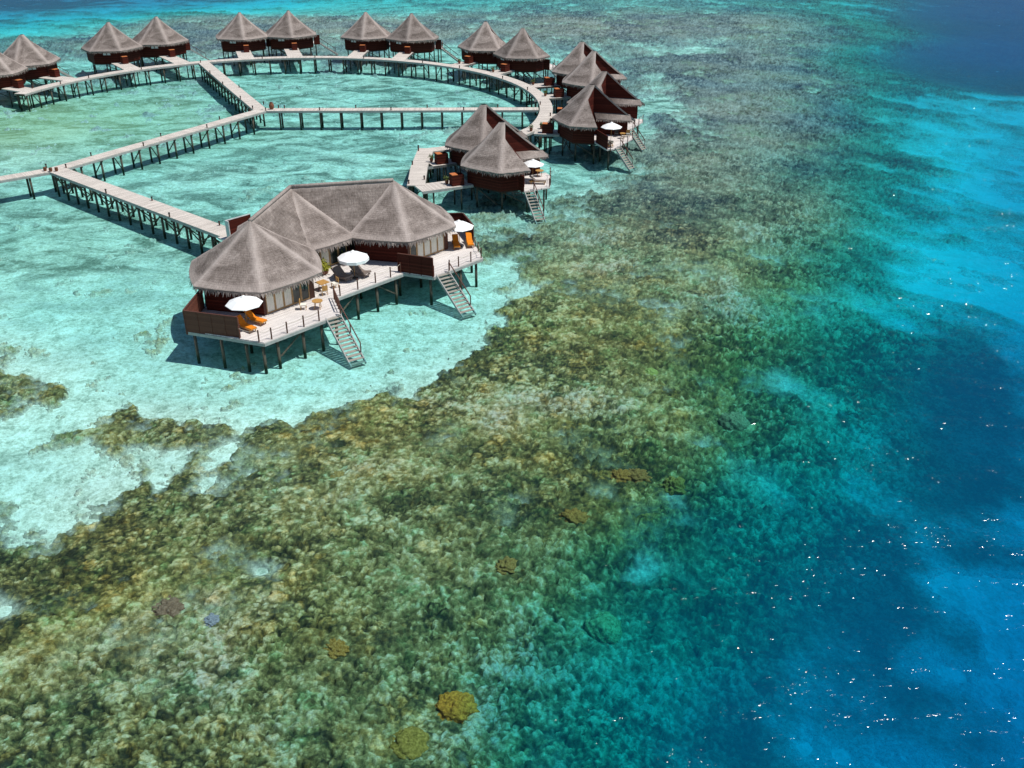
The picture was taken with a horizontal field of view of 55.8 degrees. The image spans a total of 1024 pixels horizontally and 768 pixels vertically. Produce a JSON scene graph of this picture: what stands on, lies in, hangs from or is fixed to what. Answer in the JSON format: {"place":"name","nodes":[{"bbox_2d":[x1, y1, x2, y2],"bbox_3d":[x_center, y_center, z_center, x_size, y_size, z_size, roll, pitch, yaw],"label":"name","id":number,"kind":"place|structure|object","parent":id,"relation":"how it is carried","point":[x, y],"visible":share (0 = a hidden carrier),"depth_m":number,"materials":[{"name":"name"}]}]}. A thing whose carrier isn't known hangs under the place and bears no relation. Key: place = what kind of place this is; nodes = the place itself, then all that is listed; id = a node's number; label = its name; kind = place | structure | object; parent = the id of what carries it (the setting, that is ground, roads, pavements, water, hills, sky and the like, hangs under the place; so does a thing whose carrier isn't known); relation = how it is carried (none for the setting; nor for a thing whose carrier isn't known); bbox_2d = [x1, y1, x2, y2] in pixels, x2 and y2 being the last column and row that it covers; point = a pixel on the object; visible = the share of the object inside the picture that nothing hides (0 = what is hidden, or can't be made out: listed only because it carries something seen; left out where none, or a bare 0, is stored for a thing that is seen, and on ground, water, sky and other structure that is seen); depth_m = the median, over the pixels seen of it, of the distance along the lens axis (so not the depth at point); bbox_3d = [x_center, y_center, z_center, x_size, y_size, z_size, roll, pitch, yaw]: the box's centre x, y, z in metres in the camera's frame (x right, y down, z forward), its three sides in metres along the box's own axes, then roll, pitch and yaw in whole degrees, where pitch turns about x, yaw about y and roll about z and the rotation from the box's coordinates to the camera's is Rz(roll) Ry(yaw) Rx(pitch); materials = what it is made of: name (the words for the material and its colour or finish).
{"place":"outdoors","nodes":[
{"label":"outdoors","id":0,"kind":"place"},
{"bbox_2d":[0,0,812,616],"bbox_3d":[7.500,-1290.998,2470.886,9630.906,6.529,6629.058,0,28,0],"label":"seabed","id":1,"kind":"structure","parent":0,"point":[64,242],"depth_m":99.70,"materials":[{"name":"sand"}]},
{"bbox_2d":[0,53,49,108],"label":"thatched hut","id":2,"kind":"object","parent":1,"relation":"on","point":[12,77],"visible":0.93,"depth_m":162.80,"materials":[{"name":"grey wood"}]},
{"bbox_2d":[0,169,49,198],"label":"walkway","id":3,"kind":"structure","parent":1,"relation":"on","point":[29,175],"depth_m":117.80,"materials":[{"name":"brown wood"}]},
{"bbox_2d":[3,34,75,94],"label":"thatched hut","id":4,"kind":"object","parent":1,"relation":"on","point":[39,62],"visible":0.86,"depth_m":170.07,"materials":[{"name":"grey wood"}]},
{"bbox_2d":[81,22,167,85],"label":"thatched hut","id":5,"kind":"object","parent":1,"relation":"on","point":[108,43],"visible":0.97,"depth_m":182.82,"materials":[{"name":"grey plant"}]},
{"bbox_2d":[47,166,226,253],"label":"walkway","id":6,"kind":"structure","parent":1,"relation":"on","point":[188,221],"depth_m":108.73,"materials":[{"name":"grey wood"}]},
{"bbox_2d":[51,109,265,193],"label":"walkway","id":7,"kind":"structure","parent":1,"relation":"on","point":[114,153],"depth_m":132.74,"materials":[{"name":"grey wood"}]},
{"bbox_2d":[151,595,184,618],"bbox_3d":[-18.999,12.455,53.486,2.484,0.630,2.483,0,28,0],"label":"coral head","id":8,"kind":"object","parent":1,"relation":"on","point":[172,607],"visible":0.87,"depth_m":53.27},
{"bbox_2d":[132,16,208,77],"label":"thatched hut","id":9,"kind":"object","parent":1,"relation":"on","point":[156,37],"visible":0.91,"depth_m":189.29,"materials":[{"name":"grey wood"}]},
{"bbox_2d":[203,612,219,627],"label":"coral head","id":10,"kind":"object","parent":1,"relation":"on","point":[211,619],"visible":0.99,"depth_m":52.42},
{"bbox_2d":[198,61,265,127],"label":"walkway","id":11,"kind":"structure","parent":1,"relation":"on","point":[218,77],"depth_m":164.37,"materials":[{"name":"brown wood"}]},
{"bbox_2d":[216,12,285,73],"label":"thatched hut","id":12,"kind":"object","parent":1,"relation":"on","point":[240,35],"visible":0.91,"depth_m":194.56,"materials":[{"name":"grey wood"}]},
{"bbox_2d":[14,56,552,147],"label":"walkway","id":13,"kind":"structure","parent":1,"relation":"on","point":[545,107],"depth_m":176.60,"materials":[{"name":"grey wood"}]},
{"bbox_2d":[266,10,337,71],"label":"thatched hut","id":14,"kind":"object","parent":1,"relation":"on","point":[288,32],"visible":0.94,"depth_m":196.99,"materials":[{"name":"grey wood"}]},
{"bbox_2d":[182,178,482,373],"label":"villa","id":15,"kind":"object","parent":1,"relation":"on","point":[273,252],"visible":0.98,"depth_m":87.48,"materials":[{"name":"brown wood"}]},
{"bbox_2d":[225,295,262,322],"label":"parasol","id":16,"kind":"object","parent":15,"relation":"on","point":[243,303],"visible":0.85,"depth_m":77.76,"materials":[{"name":"white fabric"}]},
{"bbox_2d":[237,315,256,332],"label":"sun lounger","id":17,"kind":"object","parent":15,"relation":"on","point":[245,325],"visible":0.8,"depth_m":78.54,"materials":[{"name":"orange fabric"}]},
{"bbox_2d":[243,310,266,325],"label":"sun lounger","id":18,"kind":"object","parent":15,"relation":"on","point":[251,315],"visible":0.91,"depth_m":79.72,"materials":[{"name":"orange fabric"}]},
{"bbox_2d":[265,293,275,313],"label":"glass door","id":19,"kind":"structure","parent":15,"relation":"in","point":[270,301],"depth_m":81.36,"materials":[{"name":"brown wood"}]},
{"bbox_2d":[274,290,284,310],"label":"glass door","id":20,"kind":"structure","parent":15,"relation":"in","point":[279,299],"depth_m":81.94,"materials":[{"name":"clear glass"}]},
{"bbox_2d":[283,288,292,306],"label":"glass door","id":21,"kind":"structure","parent":15,"relation":"in","point":[288,299],"depth_m":82.50,"materials":[{"name":"clear glass"}]},
{"bbox_2d":[291,284,301,304],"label":"glass door","id":22,"kind":"structure","parent":15,"relation":"in","point":[296,294],"depth_m":83.11,"materials":[{"name":"clear glass"}]},
{"bbox_2d":[299,298,306,309],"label":"deck chair","id":23,"kind":"object","parent":15,"relation":"on","point":[302,304],"visible":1,"depth_m":82.11,"materials":[{"name":"white fabric"}]},
{"bbox_2d":[300,281,309,300],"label":"glass door","id":24,"kind":"structure","parent":15,"relation":"in","point":[305,294],"depth_m":83.70,"materials":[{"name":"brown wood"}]},
{"bbox_2d":[312,299,322,309],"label":"deck table","id":25,"kind":"object","parent":15,"relation":"on","point":[315,301],"visible":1,"depth_m":82.23,"materials":[{"name":"brown wood"}]},
{"bbox_2d":[315,279,328,285],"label":"deck table","id":26,"kind":"object","parent":15,"relation":"on","point":[321,282],"visible":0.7,"depth_m":85.74,"materials":[{"name":"brown wood"}]},
{"bbox_2d":[320,285,327,295],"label":"deck chair","id":27,"kind":"object","parent":15,"relation":"on","point":[324,289],"visible":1,"depth_m":84.71,"materials":[{"name":"brown wood"}]},
{"bbox_2d":[320,249,329,264],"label":"glass door","id":28,"kind":"structure","parent":15,"relation":"in","point":[326,256],"depth_m":90.39,"materials":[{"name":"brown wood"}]},
{"bbox_2d":[321,257,331,274],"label":"garden bush","id":29,"kind":"object","parent":15,"relation":"on","point":[325,266],"visible":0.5,"depth_m":89.04,"materials":[{"name":"green plant"}]},
{"bbox_2d":[329,246,338,265],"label":"glass door","id":30,"kind":"structure","parent":15,"relation":"in","point":[333,259],"depth_m":91.12,"materials":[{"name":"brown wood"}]},
{"bbox_2d":[331,276,338,288],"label":"deck chair","id":31,"kind":"object","parent":15,"relation":"on","point":[336,281],"visible":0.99,"depth_m":86.39,"materials":[{"name":"brown wood"}]},
{"bbox_2d":[331,265,352,281],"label":"sun lounger","id":32,"kind":"object","parent":15,"relation":"on","point":[338,272],"visible":0.99,"depth_m":88.00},
{"bbox_2d":[338,243,346,255],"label":"glass door","id":33,"kind":"structure","parent":15,"relation":"in","point":[343,248],"depth_m":91.59,"materials":[{"name":"clear glass"}]},
{"bbox_2d":[337,250,368,279],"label":"parasol","id":34,"kind":"object","parent":15,"relation":"on","point":[352,258],"visible":1,"depth_m":86.82,"materials":[{"name":"white fabric"}]},
{"bbox_2d":[349,265,370,277],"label":"sun lounger","id":35,"kind":"object","parent":15,"relation":"on","point":[358,269],"visible":0.89,"depth_m":88.75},
{"bbox_2d":[410,243,416,254],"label":"glass door","id":36,"kind":"structure","parent":15,"relation":"in","point":[413,251],"depth_m":91.77,"materials":[{"name":"clear glass"}]},
{"bbox_2d":[417,241,423,255],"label":"glass door","id":37,"kind":"structure","parent":15,"relation":"in","point":[420,248],"depth_m":92.40,"materials":[{"name":"clear glass"}]},
{"bbox_2d":[424,240,430,256],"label":"glass door","id":38,"kind":"structure","parent":15,"relation":"in","point":[427,246],"depth_m":93.04,"materials":[{"name":"clear glass"}]},
{"bbox_2d":[430,237,437,254],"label":"glass door","id":39,"kind":"structure","parent":15,"relation":"in","point":[434,249],"depth_m":93.60,"materials":[{"name":"clear glass"}]},
{"bbox_2d":[437,234,443,251],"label":"glass door","id":40,"kind":"structure","parent":15,"relation":"in","point":[440,242],"depth_m":94.18,"materials":[{"name":"clear glass"}]},
{"bbox_2d":[452,234,460,249],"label":"sun lounger","id":41,"kind":"object","parent":15,"relation":"on","point":[455,242],"visible":1,"depth_m":95.75,"materials":[{"name":"orange fabric"}]},
{"bbox_2d":[452,219,473,246],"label":"parasol","id":42,"kind":"object","parent":15,"relation":"on","point":[462,226],"visible":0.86,"depth_m":94.11,"materials":[{"name":"white fabric"}]},
{"bbox_2d":[465,232,473,247],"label":"sun lounger","id":43,"kind":"object","parent":15,"relation":"on","point":[469,240],"visible":1,"depth_m":96.17,"materials":[{"name":"orange fabric"}]},
{"bbox_2d":[323,638,349,658],"bbox_3d":[-9.283,13.873,50.813,1.737,0.583,1.691,0,28,0],"label":"coral head","id":44,"kind":"object","parent":1,"relation":"on","point":[337,648],"visible":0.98,"depth_m":50.62},
{"bbox_2d":[330,471,344,477],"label":"coral head","id":45,"kind":"object","parent":1,"relation":"on","point":[338,473],"visible":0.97,"depth_m":64.80},
{"bbox_2d":[340,12,416,71],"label":"thatched hut","id":46,"kind":"object","parent":1,"relation":"on","point":[364,34],"visible":0.94,"depth_m":195.14,"materials":[{"name":"grey wood"}]},
{"bbox_2d":[263,107,538,130],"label":"walkway","id":47,"kind":"structure","parent":1,"relation":"on","point":[361,111],"depth_m":148.54,"materials":[{"name":"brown wood"}]},
{"bbox_2d":[269,102,273,108],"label":"clay jar","id":48,"kind":"object","parent":47,"relation":"on","point":[271,105],"visible":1,"depth_m":148.19,"materials":[{"name":"red ceramic"}]},
{"bbox_2d":[390,726,429,759],"bbox_3d":[-4.834,16.874,45.472,2.082,0.781,2.078,0,28,0],"label":"coral head","id":49,"kind":"object","parent":1,"relation":"on","point":[410,742],"visible":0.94,"depth_m":45.17},
{"bbox_2d":[407,148,433,198],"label":"walkway","id":50,"kind":"structure","parent":1,"relation":"on","point":[419,169],"depth_m":120.45,"materials":[{"name":"brown wood"}]},
{"bbox_2d":[386,13,461,73],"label":"thatched hut","id":51,"kind":"object","parent":1,"relation":"on","point":[409,36],"visible":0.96,"depth_m":193.41,"materials":[{"name":"grey wood"}]},
{"bbox_2d":[435,690,479,722],"bbox_3d":[-2.814,15.892,47.538,2.353,1.019,2.237,-8,29,-15],"label":"coral head","id":52,"kind":"object","parent":1,"relation":"on","point":[456,706],"visible":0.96,"depth_m":47.30},
{"bbox_2d":[0,0,915,767],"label":"coral reef","id":53,"kind":"object","parent":1,"relation":"on","point":[738,252],"visible":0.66,"depth_m":67.20},
{"bbox_2d":[409,104,527,199],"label":"thatched hut","id":54,"kind":"object","parent":1,"relation":"on","point":[477,127],"visible":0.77,"depth_m":121.17,"materials":[{"name":"grey plant"}]},
{"bbox_2d":[414,121,550,223],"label":"thatched hut","id":55,"kind":"object","parent":1,"relation":"on","point":[498,156],"visible":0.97,"depth_m":112.95,"materials":[{"name":"brown wood"}]},
{"bbox_2d":[524,159,543,179],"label":"parasol","id":56,"kind":"object","parent":55,"relation":"on","point":[532,163],"visible":0.84,"depth_m":113.61,"materials":[{"name":"white fabric"}]},
{"bbox_2d":[529,175,545,182],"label":"sun lounger","id":57,"kind":"object","parent":55,"relation":"on","point":[535,180],"visible":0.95,"depth_m":114.01,"materials":[{"name":"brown wood"}]},
{"bbox_2d":[432,126,539,172],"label":"walkway","id":58,"kind":"structure","parent":1,"relation":"on","point":[527,132],"depth_m":135.97,"materials":[{"name":"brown wood"}]},
{"bbox_2d":[452,21,531,81],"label":"thatched hut","id":59,"kind":"object","parent":1,"relation":"on","point":[483,43],"visible":0.87,"depth_m":183.15,"materials":[{"name":"grey wood"}]},
{"bbox_2d":[495,556,517,574],"bbox_3d":[-0.295,10.702,56.844,1.849,0.741,1.624,-21,35,-33],"label":"coral head","id":60,"kind":"object","parent":1,"relation":"on","point":[505,565],"visible":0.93,"depth_m":56.55},
{"bbox_2d":[491,28,557,89],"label":"thatched hut","id":61,"kind":"object","parent":1,"relation":"on","point":[521,50],"visible":0.95,"depth_m":176.16,"materials":[{"name":"grey plant"}]},
{"bbox_2d":[529,42,609,102],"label":"thatched hut","id":62,"kind":"object","parent":1,"relation":"on","point":[573,60],"visible":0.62,"depth_m":163.40,"materials":[{"name":"grey plant"}]},
{"bbox_2d":[558,508,590,524],"bbox_3d":[3.817,8.392,61.166,2.350,0.788,2.058,0,28,0],"label":"coral head","id":63,"kind":"object","parent":1,"relation":"on","point":[575,515],"visible":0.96,"depth_m":60.90},
{"bbox_2d":[534,51,627,113],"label":"thatched hut","id":64,"kind":"object","parent":1,"relation":"on","point":[588,69],"visible":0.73,"depth_m":155.62,"materials":[{"name":"grey wood"}]},
{"bbox_2d":[534,84,635,172],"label":"thatched hut","id":65,"kind":"object","parent":1,"relation":"on","point":[586,113],"visible":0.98,"depth_m":132.58,"materials":[{"name":"grey wood"}]},
{"bbox_2d":[601,122,621,140],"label":"parasol","id":66,"kind":"object","parent":65,"relation":"on","point":[611,126],"visible":0.84,"depth_m":129.60,"materials":[{"name":"white fabric"}]},
{"bbox_2d":[550,71,646,151],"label":"thatched hut","id":67,"kind":"object","parent":1,"relation":"on","point":[612,88],"visible":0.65,"depth_m":141.69,"materials":[{"name":"grey plant"}]},
{"bbox_2d":[584,611,621,644],"bbox_3d":[4.976,13.458,53.179,2.310,1.554,2.098,0,28,0],"label":"coral head","id":68,"kind":"object","parent":1,"relation":"on","point":[604,626],"visible":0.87,"depth_m":52.64},
{"bbox_2d":[609,468,631,482],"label":"coral head","id":69,"kind":"object","parent":1,"relation":"on","point":[620,475],"visible":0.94,"depth_m":64.89},
{"bbox_2d":[627,468,652,483],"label":"coral head","id":70,"kind":"object","parent":1,"relation":"on","point":[636,475],"visible":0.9,"depth_m":64.90},
{"bbox_2d":[645,367,657,375],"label":"coral head","id":71,"kind":"object","parent":1,"relation":"on","point":[651,371],"visible":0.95,"depth_m":78.00},
{"bbox_2d":[659,476,685,495],"bbox_3d":[10.783,6.795,64.625,1.962,1.225,1.911,0,28,0],"label":"coral head","id":72,"kind":"object","parent":1,"relation":"on","point":[671,485],"visible":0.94,"depth_m":64.21},
{"bbox_2d":[718,411,749,430],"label":"coral head","id":73,"kind":"object","parent":1,"relation":"on","point":[733,421],"visible":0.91,"depth_m":71.49},
{"bbox_2d":[0,0,1023,767],"bbox_3d":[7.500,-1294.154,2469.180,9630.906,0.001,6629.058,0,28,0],"label":"water","id":74,"kind":"structure","parent":0,"point":[856,600],"depth_m":59.40,"materials":[{"name":"blue liquid"}]}
]}

